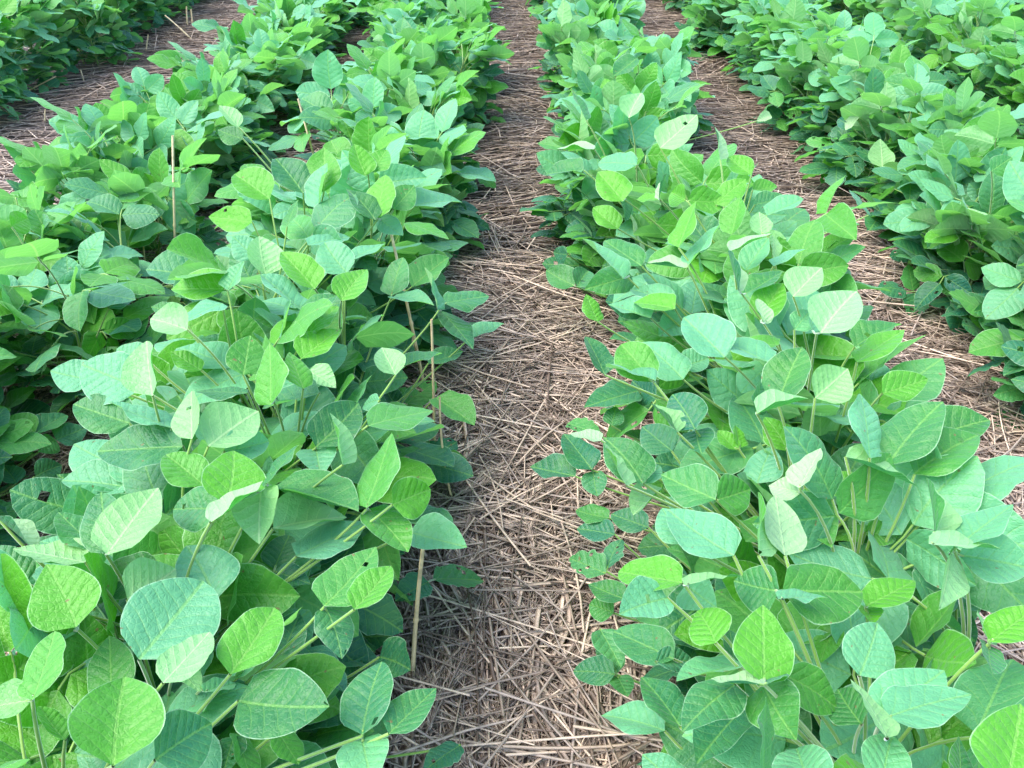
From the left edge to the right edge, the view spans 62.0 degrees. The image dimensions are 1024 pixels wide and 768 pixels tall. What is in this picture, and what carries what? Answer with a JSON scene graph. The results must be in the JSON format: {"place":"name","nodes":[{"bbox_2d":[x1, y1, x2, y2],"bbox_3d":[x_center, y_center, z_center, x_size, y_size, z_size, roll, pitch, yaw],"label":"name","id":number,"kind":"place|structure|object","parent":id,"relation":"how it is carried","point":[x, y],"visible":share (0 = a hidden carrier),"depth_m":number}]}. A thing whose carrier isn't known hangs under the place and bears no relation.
{"place":"outdoors","nodes":[
{"label":"outdoors","id":0,"kind":"place"},
{"bbox_2d":[0,0,1023,767],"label":"ground","id":1,"kind":"structure","parent":0,"point":[24,102],"depth_m":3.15},
{"bbox_2d":[0,21,38,121],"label":"soybean plant","id":2,"kind":"object","parent":1,"relation":"on","point":[12,70],"visible":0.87,"depth_m":3.21},
{"bbox_2d":[0,0,39,101],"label":"soybean plant","id":3,"kind":"object","parent":1,"relation":"on","point":[8,7],"visible":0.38,"depth_m":3.27},
{"bbox_2d":[0,316,50,414],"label":"soybean plant","id":4,"kind":"object","parent":1,"relation":"on","point":[30,404],"visible":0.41,"depth_m":1.53},
{"bbox_2d":[2,0,69,95],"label":"soybean plant","id":5,"kind":"object","parent":1,"relation":"on","point":[28,28],"visible":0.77,"depth_m":3.45},
{"bbox_2d":[2,0,77,86],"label":"soybean plant","id":6,"kind":"object","parent":1,"relation":"on","point":[54,22],"visible":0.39,"depth_m":3.57},
{"bbox_2d":[0,347,86,529],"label":"soybean plant","id":7,"kind":"object","parent":1,"relation":"on","point":[22,438],"visible":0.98,"depth_m":1.32},
{"bbox_2d":[0,181,117,242],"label":"soybean plant","id":8,"kind":"object","parent":1,"relation":"on","point":[29,197],"visible":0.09,"depth_m":1.86},
{"bbox_2d":[0,201,120,371],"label":"soybean plant","id":9,"kind":"object","parent":1,"relation":"on","point":[41,227],"visible":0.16,"depth_m":1.68},
{"bbox_2d":[0,121,160,250],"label":"soybean plant","id":10,"kind":"object","parent":1,"relation":"on","point":[49,168],"visible":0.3,"depth_m":2.00},
{"bbox_2d":[0,211,164,398],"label":"soybean plant","id":11,"kind":"object","parent":1,"relation":"on","point":[98,268],"visible":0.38,"depth_m":1.58},
{"bbox_2d":[0,238,168,412],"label":"soybean plant","id":12,"kind":"object","parent":1,"relation":"on","point":[35,353],"visible":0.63,"depth_m":1.49},
{"bbox_2d":[57,0,142,70],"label":"soybean plant","id":13,"kind":"object","parent":1,"relation":"on","point":[95,13],"visible":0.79,"depth_m":3.77},
{"bbox_2d":[23,187,191,306],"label":"soybean plant","id":14,"kind":"object","parent":1,"relation":"on","point":[141,228],"visible":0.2,"depth_m":1.81},
{"bbox_2d":[74,0,142,55],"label":"soybean plant","id":15,"kind":"object","parent":1,"relation":"on","point":[124,36],"visible":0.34,"depth_m":4.05},
{"bbox_2d":[30,97,204,249],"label":"soybean plant","id":16,"kind":"object","parent":1,"relation":"on","point":[137,153],"visible":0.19,"depth_m":2.15},
{"bbox_2d":[49,100,202,221],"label":"soybean plant","id":17,"kind":"object","parent":1,"relation":"on","point":[129,111],"visible":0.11,"depth_m":2.21},
{"bbox_2d":[64,138,228,301],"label":"soybean plant","id":18,"kind":"object","parent":1,"relation":"on","point":[191,189],"visible":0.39,"depth_m":1.94},
{"bbox_2d":[100,67,205,108],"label":"soybean plant","id":19,"kind":"object","parent":1,"relation":"on","point":[147,91],"visible":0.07,"depth_m":2.68},
{"bbox_2d":[120,92,269,221],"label":"soybean plant","id":20,"kind":"object","parent":1,"relation":"on","point":[188,115],"visible":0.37,"depth_m":2.36},
{"bbox_2d":[0,522,393,767],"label":"soybean plant","id":21,"kind":"object","parent":1,"relation":"on","point":[165,609],"visible":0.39,"depth_m":0.73},
{"bbox_2d":[149,74,257,186],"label":"soybean plant","id":22,"kind":"object","parent":1,"relation":"on","point":[179,94],"visible":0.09,"depth_m":2.46},
{"bbox_2d":[147,40,280,124],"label":"soybean plant","id":23,"kind":"object","parent":1,"relation":"on","point":[166,59],"visible":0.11,"depth_m":2.90},
{"bbox_2d":[0,553,435,767],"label":"soybean plant","id":24,"kind":"object","parent":1,"relation":"on","point":[113,723],"visible":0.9,"depth_m":0.65},
{"bbox_2d":[164,57,276,173],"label":"soybean plant","id":25,"kind":"object","parent":1,"relation":"on","point":[215,88],"visible":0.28,"depth_m":2.57},
{"bbox_2d":[10,341,432,651],"bbox_3d":[-0.333,0.185,1.036,0.479,0.514,0.346,0,34,0],"label":"soybean plant","id":26,"kind":"object","parent":1,"relation":"on","point":[140,436],"visible":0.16,"depth_m":0.97},
{"bbox_2d":[168,41,280,144],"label":"soybean plant","id":27,"kind":"object","parent":1,"relation":"on","point":[251,87],"visible":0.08,"depth_m":2.85},
{"bbox_2d":[166,48,285,151],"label":"soybean plant","id":28,"kind":"object","parent":1,"relation":"on","point":[264,103],"visible":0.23,"depth_m":2.77},
{"bbox_2d":[0,433,463,767],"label":"soybean plant","id":29,"kind":"object","parent":1,"relation":"on","point":[232,497],"visible":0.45,"depth_m":0.82},
{"bbox_2d":[128,261,337,435],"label":"soybean plant","id":30,"kind":"object","parent":1,"relation":"on","point":[282,334],"visible":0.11,"depth_m":1.18},
{"bbox_2d":[50,302,418,513],"bbox_3d":[-0.358,0.094,1.182,0.468,0.459,0.371,0,34,0],"label":"soybean plant","id":31,"kind":"object","parent":1,"relation":"on","point":[204,365],"visible":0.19,"depth_m":1.13},
{"bbox_2d":[8,391,466,682],"bbox_3d":[-0.317,0.237,0.953,0.539,0.473,0.424,0,34,0],"label":"soybean plant","id":32,"kind":"object","parent":1,"relation":"on","point":[174,477],"visible":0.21,"depth_m":0.90},
{"bbox_2d":[192,13,292,81],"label":"soybean plant","id":33,"kind":"object","parent":1,"relation":"on","point":[206,25],"visible":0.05,"depth_m":3.32},
{"bbox_2d":[204,20,307,113],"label":"soybean plant","id":34,"kind":"object","parent":1,"relation":"on","point":[235,35],"visible":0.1,"depth_m":3.12},
{"bbox_2d":[208,29,324,126],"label":"soybean plant","id":35,"kind":"object","parent":1,"relation":"on","point":[293,66],"visible":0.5,"depth_m":2.99},
{"bbox_2d":[152,194,403,382],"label":"soybean plant","id":36,"kind":"object","parent":1,"relation":"on","point":[330,214],"visible":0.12,"depth_m":1.39},
{"bbox_2d":[80,328,483,605],"bbox_3d":[-0.276,0.132,1.116,0.474,0.470,0.438,0,34,0],"label":"soybean plant","id":37,"kind":"object","parent":1,"relation":"on","point":[291,377],"visible":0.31,"depth_m":1.02},
{"bbox_2d":[241,15,330,98],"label":"soybean plant","id":38,"kind":"object","parent":1,"relation":"on","point":[301,31],"visible":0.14,"depth_m":3.21},
{"bbox_2d":[146,163,448,349],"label":"soybean plant","id":39,"kind":"object","parent":1,"relation":"on","point":[376,199],"visible":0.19,"depth_m":1.42},
{"bbox_2d":[189,184,405,316],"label":"soybean plant","id":40,"kind":"object","parent":1,"relation":"on","point":[280,210],"visible":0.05,"depth_m":1.69},
{"bbox_2d":[213,105,387,253],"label":"soybean plant","id":41,"kind":"object","parent":1,"relation":"on","point":[230,135],"visible":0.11,"depth_m":1.79},
{"bbox_2d":[256,0,346,78],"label":"soybean plant","id":42,"kind":"object","parent":1,"relation":"on","point":[303,13],"visible":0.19,"depth_m":3.48},
{"bbox_2d":[226,147,417,326],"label":"soybean plant","id":43,"kind":"object","parent":1,"relation":"on","point":[293,174],"visible":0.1,"depth_m":1.47},
{"bbox_2d":[307,0,358,53],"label":"soybean plant","id":44,"kind":"object","parent":1,"relation":"on","point":[331,8],"visible":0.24,"depth_m":4.00},
{"bbox_2d":[268,49,412,159],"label":"soybean plant","id":45,"kind":"object","parent":1,"relation":"on","point":[327,71],"visible":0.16,"depth_m":2.36},
{"bbox_2d":[298,77,401,196],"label":"soybean plant","id":46,"kind":"object","parent":1,"relation":"on","point":[315,113],"visible":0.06,"depth_m":2.25},
{"bbox_2d":[280,117,452,305],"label":"soybean plant","id":47,"kind":"object","parent":1,"relation":"on","point":[367,137],"visible":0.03,"depth_m":1.98},
{"bbox_2d":[280,165,458,314],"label":"soybean plant","id":48,"kind":"object","parent":1,"relation":"on","point":[433,176],"visible":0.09,"depth_m":1.78},
{"bbox_2d":[272,135,476,377],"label":"soybean plant","id":49,"kind":"object","parent":1,"relation":"on","point":[360,166],"visible":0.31,"depth_m":1.62},
{"bbox_2d":[247,236,503,482],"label":"soybean plant","id":50,"kind":"object","parent":1,"relation":"on","point":[371,337],"visible":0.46,"depth_m":1.32},
{"bbox_2d":[317,44,445,140],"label":"soybean plant","id":51,"kind":"object","parent":1,"relation":"on","point":[388,62],"visible":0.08,"depth_m":2.46},
{"bbox_2d":[329,44,441,138],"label":"soybean plant","id":52,"kind":"object","parent":1,"relation":"on","point":[377,54],"visible":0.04,"depth_m":2.65},
{"bbox_2d":[357,18,424,53],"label":"soybean plant","id":53,"kind":"object","parent":1,"relation":"on","point":[404,30],"visible":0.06,"depth_m":3.03},
{"bbox_2d":[368,0,444,45],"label":"soybean plant","id":54,"kind":"object","parent":1,"relation":"on","point":[421,11],"visible":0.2,"depth_m":3.59},
{"bbox_2d":[342,83,487,250],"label":"soybean plant","id":55,"kind":"object","parent":1,"relation":"on","point":[367,105],"visible":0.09,"depth_m":2.15},
{"bbox_2d":[351,70,495,198],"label":"soybean plant","id":56,"kind":"object","parent":1,"relation":"on","point":[433,102],"visible":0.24,"depth_m":2.42},
{"bbox_2d":[367,16,481,126],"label":"soybean plant","id":57,"kind":"object","parent":1,"relation":"on","point":[446,34],"visible":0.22,"depth_m":2.88},
{"bbox_2d":[370,32,478,133],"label":"soybean plant","id":58,"kind":"object","parent":1,"relation":"on","point":[422,50],"visible":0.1,"depth_m":2.77},
{"bbox_2d":[385,98,495,273],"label":"soybean plant","id":59,"kind":"object","parent":1,"relation":"on","point":[437,152],"visible":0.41,"depth_m":2.07},
{"bbox_2d":[416,12,509,80],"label":"soybean plant","id":60,"kind":"object","parent":1,"relation":"on","point":[477,24],"visible":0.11,"depth_m":3.36},
{"bbox_2d":[424,0,511,71],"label":"soybean plant","id":61,"kind":"object","parent":1,"relation":"on","point":[473,9],"visible":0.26,"depth_m":3.41},
{"bbox_2d":[425,24,513,123],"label":"soybean plant","id":62,"kind":"object","parent":1,"relation":"on","point":[469,55],"visible":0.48,"depth_m":3.03},
{"bbox_2d":[527,0,607,105],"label":"soybean plant","id":63,"kind":"object","parent":1,"relation":"on","point":[554,38],"visible":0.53,"depth_m":3.24},
{"bbox_2d":[520,99,655,239],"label":"soybean plant","id":64,"kind":"object","parent":1,"relation":"on","point":[550,208],"visible":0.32,"depth_m":2.09},
{"bbox_2d":[541,47,642,136],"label":"soybean plant","id":65,"kind":"object","parent":1,"relation":"on","point":[595,71],"visible":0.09,"depth_m":2.57},
{"bbox_2d":[536,62,663,202],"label":"soybean plant","id":66,"kind":"object","parent":1,"relation":"on","point":[613,91],"visible":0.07,"depth_m":2.39},
{"bbox_2d":[547,37,657,135],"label":"soybean plant","id":67,"kind":"object","parent":1,"relation":"on","point":[595,51],"visible":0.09,"depth_m":2.90},
{"bbox_2d":[545,39,663,138],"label":"soybean plant","id":68,"kind":"object","parent":1,"relation":"on","point":[565,60],"visible":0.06,"depth_m":2.65},
{"bbox_2d":[586,0,647,36],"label":"soybean plant","id":69,"kind":"object","parent":1,"relation":"on","point":[633,10],"visible":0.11,"depth_m":3.58},
{"bbox_2d":[542,92,702,296],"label":"soybean plant","id":70,"kind":"object","parent":1,"relation":"on","point":[584,254],"visible":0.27,"depth_m":1.90},
{"bbox_2d":[542,81,706,239],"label":"soybean plant","id":71,"kind":"object","parent":1,"relation":"on","point":[652,93],"visible":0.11,"depth_m":2.20},
{"bbox_2d":[565,90,706,254],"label":"soybean plant","id":72,"kind":"object","parent":1,"relation":"on","point":[644,127],"visible":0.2,"depth_m":1.98},
{"bbox_2d":[577,51,710,143],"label":"soybean plant","id":73,"kind":"object","parent":1,"relation":"on","point":[627,63],"visible":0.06,"depth_m":2.39},
{"bbox_2d":[593,19,701,66],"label":"soybean plant","id":74,"kind":"object","parent":1,"relation":"on","point":[618,36],"visible":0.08,"depth_m":3.15},
{"bbox_2d":[546,143,753,301],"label":"soybean plant","id":75,"kind":"object","parent":1,"relation":"on","point":[689,166],"visible":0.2,"depth_m":1.74},
{"bbox_2d":[618,19,702,118],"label":"soybean plant","id":76,"kind":"object","parent":1,"relation":"on","point":[662,43],"visible":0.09,"depth_m":2.95},
{"bbox_2d":[614,32,714,136],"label":"soybean plant","id":77,"kind":"object","parent":1,"relation":"on","point":[667,56],"visible":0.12,"depth_m":2.83},
{"bbox_2d":[561,78,771,210],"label":"soybean plant","id":78,"kind":"object","parent":1,"relation":"on","point":[676,93],"visible":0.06,"depth_m":2.24},
{"bbox_2d":[616,161,757,245],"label":"soybean plant","id":79,"kind":"object","parent":1,"relation":"on","point":[626,226],"visible":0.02,"depth_m":1.83},
{"bbox_2d":[565,202,852,506],"bbox_3d":[0.316,0.009,1.274,0.468,0.500,0.374,0,34,0],"label":"soybean plant","id":80,"kind":"object","parent":1,"relation":"on","point":[674,303],"visible":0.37,"depth_m":1.26},
{"bbox_2d":[674,0,746,60],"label":"soybean plant","id":81,"kind":"object","parent":1,"relation":"on","point":[698,11],"visible":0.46,"depth_m":4.03},
{"bbox_2d":[697,0,745,55],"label":"soybean plant","id":82,"kind":"object","parent":1,"relation":"on","point":[715,41],"visible":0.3,"depth_m":3.93},
{"bbox_2d":[592,114,858,328],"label":"soybean plant","id":83,"kind":"object","parent":1,"relation":"on","point":[672,134],"visible":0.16,"depth_m":1.54},
{"bbox_2d":[530,283,924,574],"bbox_3d":[0.307,0.083,1.157,0.562,0.503,0.308,0,34,0],"label":"soybean plant","id":84,"kind":"object","parent":1,"relation":"on","point":[705,335],"visible":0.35,"depth_m":1.09},
{"bbox_2d":[618,174,870,327],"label":"soybean plant","id":85,"kind":"object","parent":1,"relation":"on","point":[800,216],"visible":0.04,"depth_m":1.70},
{"bbox_2d":[610,197,889,393],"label":"soybean plant","id":86,"kind":"object","parent":1,"relation":"on","point":[731,215],"visible":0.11,"depth_m":1.37},
{"bbox_2d":[637,176,891,401],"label":"soybean plant","id":87,"kind":"object","parent":1,"relation":"on","point":[838,219],"visible":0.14,"depth_m":1.45},
{"bbox_2d":[681,212,862,434],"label":"soybean plant","id":88,"kind":"object","parent":1,"relation":"on","point":[809,236],"visible":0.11,"depth_m":1.32},
{"bbox_2d":[739,0,814,95],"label":"soybean plant","id":89,"kind":"object","parent":1,"relation":"on","point":[795,10],"visible":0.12,"depth_m":3.29},
{"bbox_2d":[726,0,830,83],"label":"soybean plant","id":90,"kind":"object","parent":1,"relation":"on","point":[743,37],"visible":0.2,"depth_m":3.48},
{"bbox_2d":[569,341,989,684],"bbox_3d":[0.330,0.221,0.998,0.529,0.493,0.362,0,34,0],"label":"soybean plant","id":91,"kind":"object","parent":1,"relation":"on","point":[782,382],"visible":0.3,"depth_m":0.96},
{"bbox_2d":[701,250,860,456],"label":"soybean plant","id":92,"kind":"object","parent":1,"relation":"on","point":[803,284],"visible":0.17,"depth_m":1.13},
{"bbox_2d":[749,20,830,107],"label":"soybean plant","id":93,"kind":"object","parent":1,"relation":"on","point":[764,66],"visible":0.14,"depth_m":3.25},
{"bbox_2d":[573,394,1023,753],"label":"soybean plant","id":94,"kind":"object","parent":1,"relation":"on","point":[882,492],"visible":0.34,"depth_m":0.84},
{"bbox_2d":[747,28,849,132],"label":"soybean plant","id":95,"kind":"object","parent":1,"relation":"on","point":[798,58],"visible":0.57,"depth_m":2.94},
{"bbox_2d":[749,27,847,125],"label":"soybean plant","id":96,"kind":"object","parent":1,"relation":"on","point":[790,38],"visible":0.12,"depth_m":3.06},
{"bbox_2d":[662,330,945,586],"bbox_3d":[0.372,0.152,1.097,0.361,0.455,0.318,0,34,0],"label":"soybean plant","id":97,"kind":"object","parent":1,"relation":"on","point":[912,382],"visible":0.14,"depth_m":1.03},
{"bbox_2d":[602,492,1023,767],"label":"soybean plant","id":98,"kind":"object","parent":1,"relation":"on","point":[763,690],"visible":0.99,"depth_m":0.69},
{"bbox_2d":[790,8,898,106],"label":"soybean plant","id":99,"kind":"object","parent":1,"relation":"on","point":[839,20],"visible":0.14,"depth_m":3.12},
{"bbox_2d":[786,12,905,154],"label":"soybean plant","id":100,"kind":"object","parent":1,"relation":"on","point":[857,50],"visible":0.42,"depth_m":2.70},
{"bbox_2d":[789,15,920,136],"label":"soybean plant","id":101,"kind":"object","parent":1,"relation":"on","point":[826,53],"visible":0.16,"depth_m":2.84},
{"bbox_2d":[794,55,947,194],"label":"soybean plant","id":102,"kind":"object","parent":1,"relation":"on","point":[912,86],"visible":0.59,"depth_m":2.42},
{"bbox_2d":[806,67,951,176],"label":"soybean plant","id":103,"kind":"object","parent":1,"relation":"on","point":[837,132],"visible":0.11,"depth_m":2.60},
{"bbox_2d":[817,44,947,167],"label":"soybean plant","id":104,"kind":"object","parent":1,"relation":"on","point":[849,89],"visible":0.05,"depth_m":2.63},
{"bbox_2d":[763,478,1023,763],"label":"soybean plant","id":105,"kind":"object","parent":1,"relation":"on","point":[990,552],"visible":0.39,"depth_m":0.73},
{"bbox_2d":[844,77,999,211],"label":"soybean plant","id":106,"kind":"object","parent":1,"relation":"on","point":[965,102],"visible":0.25,"depth_m":2.27},
{"bbox_2d":[852,116,998,236],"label":"soybean plant","id":107,"kind":"object","parent":1,"relation":"on","point":[904,183],"visible":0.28,"depth_m":2.10},
{"bbox_2d":[892,0,970,84],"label":"soybean plant","id":108,"kind":"object","parent":1,"relation":"on","point":[919,16],"visible":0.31,"depth_m":3.43},
{"bbox_2d":[868,88,1023,208],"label":"soybean plant","id":109,"kind":"object","parent":1,"relation":"on","point":[880,153],"visible":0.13,"depth_m":2.22},
{"bbox_2d":[877,140,1023,289],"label":"soybean plant","id":110,"kind":"object","parent":1,"relation":"on","point":[949,171],"visible":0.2,"depth_m":1.96},
{"bbox_2d":[878,155,1023,334],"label":"soybean plant","id":111,"kind":"object","parent":1,"relation":"on","point":[952,221],"visible":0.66,"depth_m":1.84},
{"bbox_2d":[878,110,1023,283],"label":"soybean plant","id":112,"kind":"object","parent":1,"relation":"on","point":[1002,126],"visible":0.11,"depth_m":1.97},
{"bbox_2d":[921,0,1016,97],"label":"soybean plant","id":113,"kind":"object","parent":1,"relation":"on","point":[973,41],"visible":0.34,"depth_m":3.22},
{"bbox_2d":[930,0,1023,88],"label":"soybean plant","id":114,"kind":"object","parent":1,"relation":"on","point":[986,13],"visible":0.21,"depth_m":3.32},
{"bbox_2d":[940,161,1023,359],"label":"soybean plant","id":115,"kind":"object","parent":1,"relation":"on","point":[988,301],"visible":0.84,"depth_m":1.71},
{"bbox_2d":[944,16,1023,98],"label":"soybean plant","id":116,"kind":"object","parent":1,"relation":"on","point":[1006,27],"visible":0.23,"depth_m":3.00},
{"bbox_2d":[955,39,1023,110],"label":"soybean plant","id":117,"kind":"object","parent":1,"relation":"on","point":[1000,65],"visible":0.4,"depth_m":2.87},
{"bbox_2d":[967,294,1023,401],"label":"soybean plant","id":118,"kind":"object","parent":1,"relation":"on","point":[989,342],"visible":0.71,"depth_m":1.56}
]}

